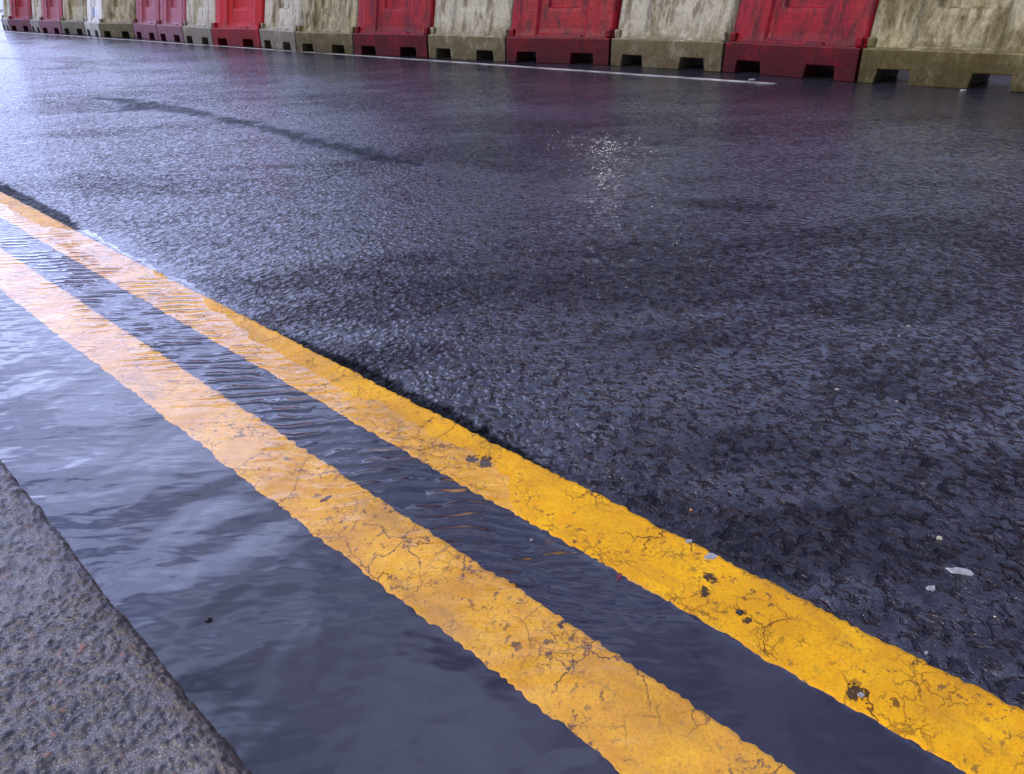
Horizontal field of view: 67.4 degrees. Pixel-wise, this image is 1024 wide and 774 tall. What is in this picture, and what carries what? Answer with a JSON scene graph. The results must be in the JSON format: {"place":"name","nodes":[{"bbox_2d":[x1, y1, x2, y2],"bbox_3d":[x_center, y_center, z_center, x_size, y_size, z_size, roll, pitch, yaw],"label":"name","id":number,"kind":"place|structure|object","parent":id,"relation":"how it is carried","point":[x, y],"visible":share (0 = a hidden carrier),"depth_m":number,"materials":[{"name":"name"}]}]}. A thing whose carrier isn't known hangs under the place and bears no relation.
{"place":"outdoors","nodes":[
{"label":"outdoors","id":0,"kind":"place"},
{"bbox_2d":[0,0,2,11],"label":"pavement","id":1,"kind":"structure","parent":0,"point":[1,6],"depth_m":33.57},
{"bbox_2d":[0,460,251,773],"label":"kerb","id":2,"kind":"structure","parent":0,"point":[89,684],"depth_m":0.86,"materials":[{"name":"grey concrete"}]},
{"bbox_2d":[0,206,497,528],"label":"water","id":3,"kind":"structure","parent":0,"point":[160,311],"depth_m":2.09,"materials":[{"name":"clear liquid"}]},
{"bbox_2d":[205,617,212,623],"bbox_3d":[-0.400,0.307,1.012,0.007,0.007,0.010,24,38,39],"label":"pebble","id":4,"kind":"object","parent":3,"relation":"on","point":[209,620],"visible":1,"depth_m":1.01,"materials":[{"name":"stone"}]},
{"bbox_2d":[0,12,1023,773],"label":"road","id":5,"kind":"structure","parent":0,"point":[668,304],"depth_m":1.65,"materials":[{"name":"black asphalt"}]},
{"bbox_2d":[1,0,10,29],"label":"road barrier","id":6,"kind":"object","parent":5,"relation":"on","point":[6,14],"visible":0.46,"depth_m":15.98,"materials":[{"name":"plastic"}]},
{"bbox_2d":[8,0,31,30],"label":"road barrier","id":7,"kind":"object","parent":5,"relation":"on","point":[20,14],"visible":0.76,"depth_m":15.30,"materials":[{"name":"red plastic"}]},
{"bbox_2d":[29,0,41,31],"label":"road barrier","id":8,"kind":"object","parent":5,"relation":"on","point":[34,20],"visible":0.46,"depth_m":14.68,"materials":[{"name":"plastic"}]},
{"bbox_2d":[39,0,62,33],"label":"road barrier","id":9,"kind":"object","parent":5,"relation":"on","point":[52,15],"visible":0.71,"depth_m":13.99,"materials":[{"name":"red plastic"}]},
{"bbox_2d":[60,0,86,34],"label":"road barrier","id":10,"kind":"object","parent":5,"relation":"on","point":[74,16],"visible":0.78,"depth_m":13.37,"materials":[{"name":"plastic"}]},
{"bbox_2d":[84,0,101,36],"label":"road barrier","id":11,"kind":"object","parent":5,"relation":"on","point":[93,18],"visible":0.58,"depth_m":12.72,"materials":[{"name":"white plastic"}]},
{"bbox_2d":[99,0,136,37],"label":"road barrier","id":12,"kind":"object","parent":5,"relation":"on","point":[118,18],"visible":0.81,"depth_m":12.08,"materials":[{"name":"plastic"}]},
{"bbox_2d":[133,0,160,39],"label":"road barrier","id":13,"kind":"object","parent":5,"relation":"on","point":[145,23],"visible":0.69,"depth_m":11.46,"materials":[{"name":"red plastic"}]},
{"bbox_2d":[156,0,186,41],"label":"road barrier","id":14,"kind":"object","parent":5,"relation":"on","point":[170,24],"visible":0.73,"depth_m":10.78,"materials":[{"name":"red plastic"}]},
{"bbox_2d":[182,0,215,44],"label":"road barrier","id":15,"kind":"object","parent":5,"relation":"on","point":[199,21],"visible":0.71,"depth_m":10.08,"materials":[{"name":"plastic"}]},
{"bbox_2d":[211,0,264,46],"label":"road barrier","id":16,"kind":"object","parent":5,"relation":"on","point":[238,22],"visible":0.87,"depth_m":9.45,"materials":[{"name":"red plastic"}]},
{"bbox_2d":[259,0,300,51],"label":"road barrier","id":17,"kind":"object","parent":5,"relation":"on","point":[278,30],"visible":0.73,"depth_m":8.79,"materials":[{"name":"plastic"}]},
{"bbox_2d":[295,0,358,54],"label":"road barrier","id":18,"kind":"object","parent":5,"relation":"on","point":[326,26],"visible":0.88,"depth_m":8.14,"materials":[{"name":"plastic"}]},
{"bbox_2d":[4,31,775,83],"bbox_3d":[-6.335,-5.454,12.011,22.500,0.004,0.069,24,38,39],"label":"white line","id":19,"kind":"object","parent":5,"relation":"on","point":[463,62],"visible":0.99,"depth_m":6.54,"materials":[{"name":"paint"}]},
{"bbox_2d":[353,0,435,57],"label":"road barrier","id":20,"kind":"object","parent":5,"relation":"on","point":[399,28],"visible":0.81,"depth_m":7.56,"materials":[{"name":"red plastic"}]},
{"bbox_2d":[0,248,794,773],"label":"yellow line","id":21,"kind":"object","parent":5,"relation":"on","point":[618,712],"visible":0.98,"depth_m":1.07,"materials":[{"name":"paint"}]},
{"bbox_2d":[428,0,513,61],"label":"road barrier","id":22,"kind":"object","parent":5,"relation":"on","point":[470,29],"visible":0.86,"depth_m":6.97,"materials":[{"name":"plastic"}]},
{"bbox_2d":[0,192,1023,773],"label":"yellow line","id":23,"kind":"object","parent":5,"relation":"on","point":[960,724],"visible":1,"depth_m":1.09,"materials":[{"name":"paint"}]},
{"bbox_2d":[704,553,717,559],"bbox_3d":[0.279,0.238,1.078,0.016,0.002,0.019,24,38,39],"label":"paint flake","id":24,"kind":"object","parent":23,"relation":"on","point":[711,556],"visible":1,"depth_m":1.08,"materials":[{"name":"white paint"}]},
{"bbox_2d":[736,609,742,615],"bbox_3d":[0.291,0.289,0.984,0.010,0.005,0.010,24,38,39],"label":"pebble","id":25,"kind":"object","parent":23,"relation":"on","point":[739,612],"visible":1,"depth_m":0.98,"materials":[{"name":"stone"}]},
{"bbox_2d":[506,0,622,64],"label":"road barrier","id":26,"kind":"object","parent":5,"relation":"on","point":[559,31],"visible":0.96,"depth_m":6.40,"materials":[{"name":"red plastic"}]},
{"bbox_2d":[611,0,740,71],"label":"road barrier","id":27,"kind":"object","parent":5,"relation":"on","point":[672,34],"visible":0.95,"depth_m":5.81,"materials":[{"name":"plastic"}]},
{"bbox_2d":[723,0,878,81],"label":"road barrier","id":28,"kind":"object","parent":5,"relation":"on","point":[796,38],"visible":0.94,"depth_m":5.13,"materials":[{"name":"red plastic"}]},
{"bbox_2d":[926,585,935,590],"bbox_3d":[0.547,0.262,1.003,0.011,0.002,0.014,24,38,39],"label":"paint flake","id":29,"kind":"object","parent":5,"relation":"on","point":[931,588],"visible":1,"depth_m":1.00,"materials":[{"name":"white paint"}]},
{"bbox_2d":[857,0,1023,92],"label":"road barrier","id":30,"kind":"object","parent":5,"relation":"on","point":[963,44],"visible":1,"depth_m":4.53,"materials":[{"name":"plastic"}]},
{"bbox_2d":[945,567,973,575],"bbox_3d":[0.598,0.245,1.025,0.035,0.002,0.013,6,30,15],"label":"paint flake","id":31,"kind":"object","parent":5,"relation":"on","point":[958,570],"visible":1,"depth_m":1.02,"materials":[{"name":"white paint"}]}
]}

